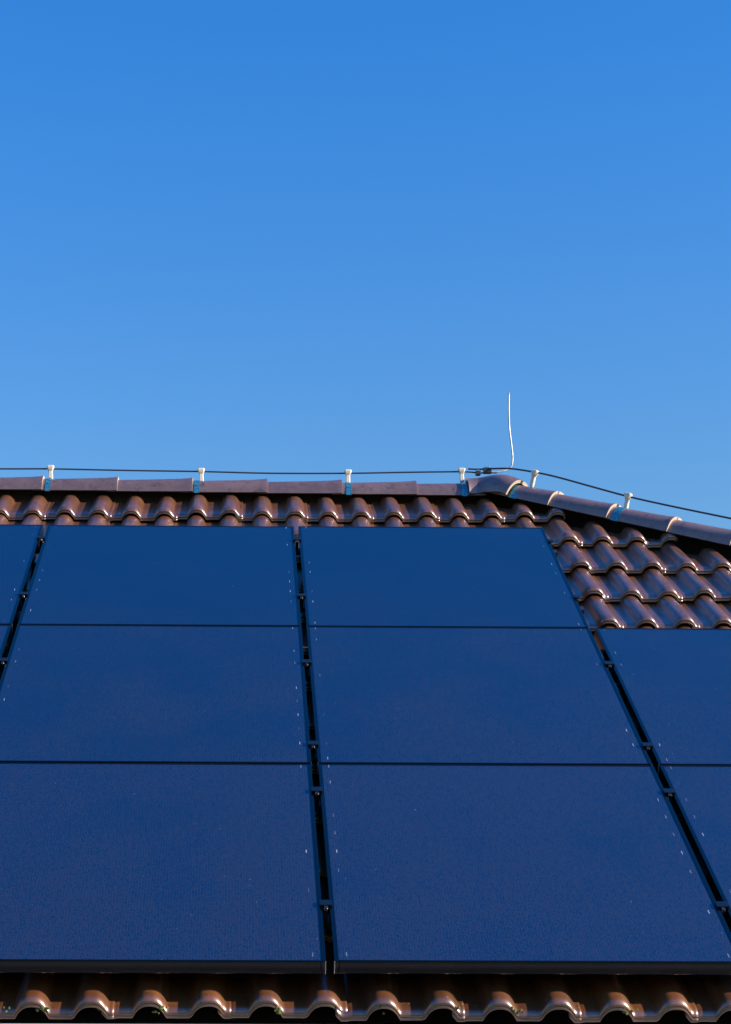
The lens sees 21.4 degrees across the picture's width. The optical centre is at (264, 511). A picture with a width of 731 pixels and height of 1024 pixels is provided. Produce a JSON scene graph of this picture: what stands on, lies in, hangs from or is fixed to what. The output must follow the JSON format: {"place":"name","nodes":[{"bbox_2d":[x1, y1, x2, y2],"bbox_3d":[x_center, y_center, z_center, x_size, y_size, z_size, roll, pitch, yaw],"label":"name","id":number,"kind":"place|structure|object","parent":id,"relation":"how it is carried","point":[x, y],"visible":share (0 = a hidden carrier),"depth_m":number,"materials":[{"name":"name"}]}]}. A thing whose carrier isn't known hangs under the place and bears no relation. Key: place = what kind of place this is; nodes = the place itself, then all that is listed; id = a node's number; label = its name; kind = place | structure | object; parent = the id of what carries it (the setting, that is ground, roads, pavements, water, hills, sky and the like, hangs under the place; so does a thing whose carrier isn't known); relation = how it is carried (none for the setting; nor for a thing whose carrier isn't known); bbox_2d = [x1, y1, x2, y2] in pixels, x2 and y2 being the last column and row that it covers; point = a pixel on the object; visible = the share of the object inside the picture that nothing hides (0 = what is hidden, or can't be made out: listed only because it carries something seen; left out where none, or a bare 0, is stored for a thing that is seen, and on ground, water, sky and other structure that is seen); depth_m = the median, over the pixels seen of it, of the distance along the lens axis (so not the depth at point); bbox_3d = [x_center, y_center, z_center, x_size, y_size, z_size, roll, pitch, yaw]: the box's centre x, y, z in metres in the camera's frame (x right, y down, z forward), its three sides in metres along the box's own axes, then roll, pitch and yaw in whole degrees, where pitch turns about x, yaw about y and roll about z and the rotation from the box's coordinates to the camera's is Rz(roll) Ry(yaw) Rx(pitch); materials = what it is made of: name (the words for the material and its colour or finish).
{"place":"outdoors","nodes":[
{"label":"outdoors","id":0,"kind":"place"},
{"bbox_2d":[0,0,730,528],"label":"sky","id":1,"kind":"structure","parent":0,"point":[280,236],"materials":[{"name":"blue"}]},
{"label":"ground","id":2,"kind":"structure","parent":0,"visible":0},
{"bbox_2d":[0,474,730,1023],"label":"house","id":3,"kind":"structure","parent":2,"relation":"on","point":[632,568],"depth_m":8.05,"materials":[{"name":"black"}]},
{"bbox_2d":[45,465,53,490],"bbox_3d":[-1.059,-0.150,9.503,0.036,0.163,0.207,0,-17,-1],"label":"wire holder","id":4,"kind":"object","parent":3,"relation":"attached to","point":[50,468],"visible":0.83,"depth_m":9.48,"materials":[{"name":"teal metal"}]},
{"bbox_2d":[194,468,204,492],"bbox_3d":[-0.322,-0.139,9.509,0.048,0.158,0.207,0,-17,-1],"label":"wire holder","id":5,"kind":"object","parent":3,"relation":"attached to","point":[201,478],"visible":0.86,"depth_m":9.50,"materials":[{"name":"teal metal"}]},
{"bbox_2d":[37,536,557,556],"bbox_3d":[-0.442,0.156,8.497,3.440,0.138,0.184,0,18,-1],"label":"mounting rail","id":6,"kind":"object","parent":3,"relation":"attached to","point":[298,539],"visible":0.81,"depth_m":8.41,"materials":[{"name":"grey metal"}]},
{"bbox_2d":[298,526,588,627],"bbox_3d":[0.701,0.273,8.038,1.094,0.040,1.213,0,18,-1],"label":"solar panel","id":7,"kind":"object","parent":6,"relation":"attached to","point":[501,577],"visible":0.78,"depth_m":7.97,"materials":[{"name":"blue"}]},
{"bbox_2d":[19,592,583,614],"bbox_3d":[-0.435,0.372,7.832,3.440,0.139,0.184,0,18,-1],"label":"mounting rail","id":8,"kind":"object","parent":3,"relation":"attached to","point":[300,595],"visible":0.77,"depth_m":7.75,"materials":[{"name":"grey metal"}]},
{"bbox_2d":[0,524,43,632],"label":"solar panel","id":9,"kind":"object","parent":8,"relation":"attached to","point":[19,546],"visible":0.87,"depth_m":8.11,"materials":[{"name":"blue"}]},
{"bbox_2d":[18,525,300,625],"bbox_3d":[-0.413,0.267,8.025,1.094,0.040,1.213,0,18,-1],"label":"solar panel","id":10,"kind":"object","parent":8,"relation":"attached to","point":[166,575],"visible":0.78,"depth_m":7.96,"materials":[{"name":"black"}]},
{"bbox_2d":[0,658,614,682],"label":"mounting rail","id":11,"kind":"object","parent":3,"relation":"attached to","point":[307,662],"visible":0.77,"depth_m":7.09,"materials":[{"name":"grey metal"}]},
{"bbox_2d":[0,625,311,767],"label":"solar panel","id":12,"kind":"object","parent":11,"relation":"attached to","point":[147,694],"visible":0.84,"depth_m":6.79,"materials":[{"name":"blue"}]},
{"bbox_2d":[306,626,651,772],"bbox_3d":[0.713,0.651,6.878,1.094,0.040,1.213,0,18,-1],"label":"solar panel","id":13,"kind":"object","parent":11,"relation":"attached to","point":[468,695],"visible":0.79,"depth_m":6.80,"materials":[{"name":"blue"}]},
{"bbox_2d":[594,628,730,774],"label":"solar panel","id":14,"kind":"object","parent":11,"relation":"attached to","point":[674,687],"visible":0.96,"depth_m":6.92,"materials":[{"name":"blue"}]},
{"bbox_2d":[3,1005,637,1014],"bbox_3d":[0.149,1.321,5.116,1.686,0.028,0.022,0,-17,-1],"label":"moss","id":15,"kind":"object","parent":3,"relation":"on","point":[279,1011],"visible":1,"depth_m":5.11,"materials":[{"name":"plant"}]},
{"bbox_2d":[344,469,351,494],"bbox_3d":[0.410,-0.130,9.518,0.036,0.160,0.207,0,-17,-1],"label":"wire holder","id":16,"kind":"object","parent":3,"relation":"attached to","point":[347,472],"visible":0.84,"depth_m":9.46,"materials":[{"name":"teal metal"}]},
{"bbox_2d":[0,468,496,473],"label":"lightning wire","id":17,"kind":"object","parent":16,"relation":"attached to","point":[236,472],"visible":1,"depth_m":9.53,"materials":[{"name":"grey metal"}]},
{"bbox_2d":[475,470,480,475],"bbox_3d":[1.054,-0.195,9.545,0.026,0.027,0.030,0,-17,-1],"label":"wire clamp","id":18,"kind":"object","parent":17,"relation":"attached to","point":[477,472],"visible":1,"depth_m":9.53,"materials":[{"name":"grey"}]},
{"bbox_2d":[458,468,466,495],"bbox_3d":[0.973,-0.131,9.526,0.036,0.175,0.214,0,-17,-1],"label":"wire holder","id":19,"kind":"object","parent":3,"relation":"attached to","point":[463,484],"visible":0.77,"depth_m":9.51,"materials":[{"name":"teal metal"}]},
{"bbox_2d":[308,741,653,765],"bbox_3d":[0.709,0.814,6.511,3.500,0.138,0.184,0,18,-1],"label":"mounting rail","id":20,"kind":"object","parent":3,"relation":"attached to","point":[647,746],"visible":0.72,"depth_m":6.42,"materials":[{"name":"grey metal"}]},
{"bbox_2d":[0,625,11,670],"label":"solar panel","id":21,"kind":"object","parent":20,"relation":"attached to","point":[5,633],"visible":1,"depth_m":7.31,"materials":[{"name":"blue"}]},
{"bbox_2d":[483,466,491,473],"bbox_3d":[1.100,-0.207,9.546,0.043,0.034,0.030,0,-17,-1],"label":"wire clamp","id":22,"kind":"object","parent":3,"relation":"attached to","point":[486,470],"visible":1,"depth_m":9.53,"materials":[{"name":"grey"}]},
{"bbox_2d":[492,392,512,472],"bbox_3d":[1.162,-0.396,9.603,0.144,0.428,0.014,2,-17,-6],"label":"lightning rod","id":23,"kind":"object","parent":22,"relation":"attached to","point":[509,435],"visible":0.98,"depth_m":9.60,"materials":[{"name":"metal"}]},
{"bbox_2d":[311,787,675,813],"bbox_3d":[0.712,0.921,6.183,3.500,0.139,0.184,0,18,-1],"label":"mounting rail","id":24,"kind":"object","parent":3,"relation":"attached to","point":[316,791],"visible":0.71,"depth_m":6.09,"materials":[{"name":"grey metal"}]},
{"bbox_2d":[509,470,538,498],"bbox_3d":[1.275,-0.122,9.371,0.122,0.163,0.185,-10,-20,30],"label":"wire holder","id":25,"kind":"object","parent":3,"relation":"attached to","point":[514,492],"visible":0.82,"depth_m":9.35,"materials":[{"name":"teal metal"}]},
{"bbox_2d":[468,467,730,518],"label":"lightning wire","id":26,"kind":"object","parent":25,"relation":"attached to","point":[606,491],"visible":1,"depth_m":9.13,"materials":[{"name":"grey metal"}]},
{"bbox_2d":[319,900,729,929],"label":"mounting rail","id":27,"kind":"object","parent":3,"relation":"attached to","point":[722,906],"visible":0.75,"depth_m":5.41,"materials":[{"name":"grey metal"}]},
{"bbox_2d":[0,762,325,973],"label":"solar panel","id":28,"kind":"object","parent":27,"relation":"attached to","point":[158,868],"visible":1,"depth_m":5.60,"materials":[{"name":"blue"}]},
{"bbox_2d":[318,764,730,974],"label":"solar panel","id":29,"kind":"object","parent":27,"relation":"attached to","point":[503,869],"visible":1,"depth_m":5.59,"materials":[{"name":"blue"}]},
{"bbox_2d":[659,765,730,930],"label":"solar panel","id":30,"kind":"object","parent":27,"relation":"attached to","point":[701,801],"visible":1,"depth_m":5.97,"materials":[{"name":"blue"}]},
{"bbox_2d":[610,492,631,521],"bbox_3d":[1.691,-0.011,9.066,0.077,0.162,0.185,-10,-20,30],"label":"wire holder","id":31,"kind":"object","parent":3,"relation":"attached to","point":[617,512],"visible":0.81,"depth_m":9.01,"materials":[{"name":"teal metal"}]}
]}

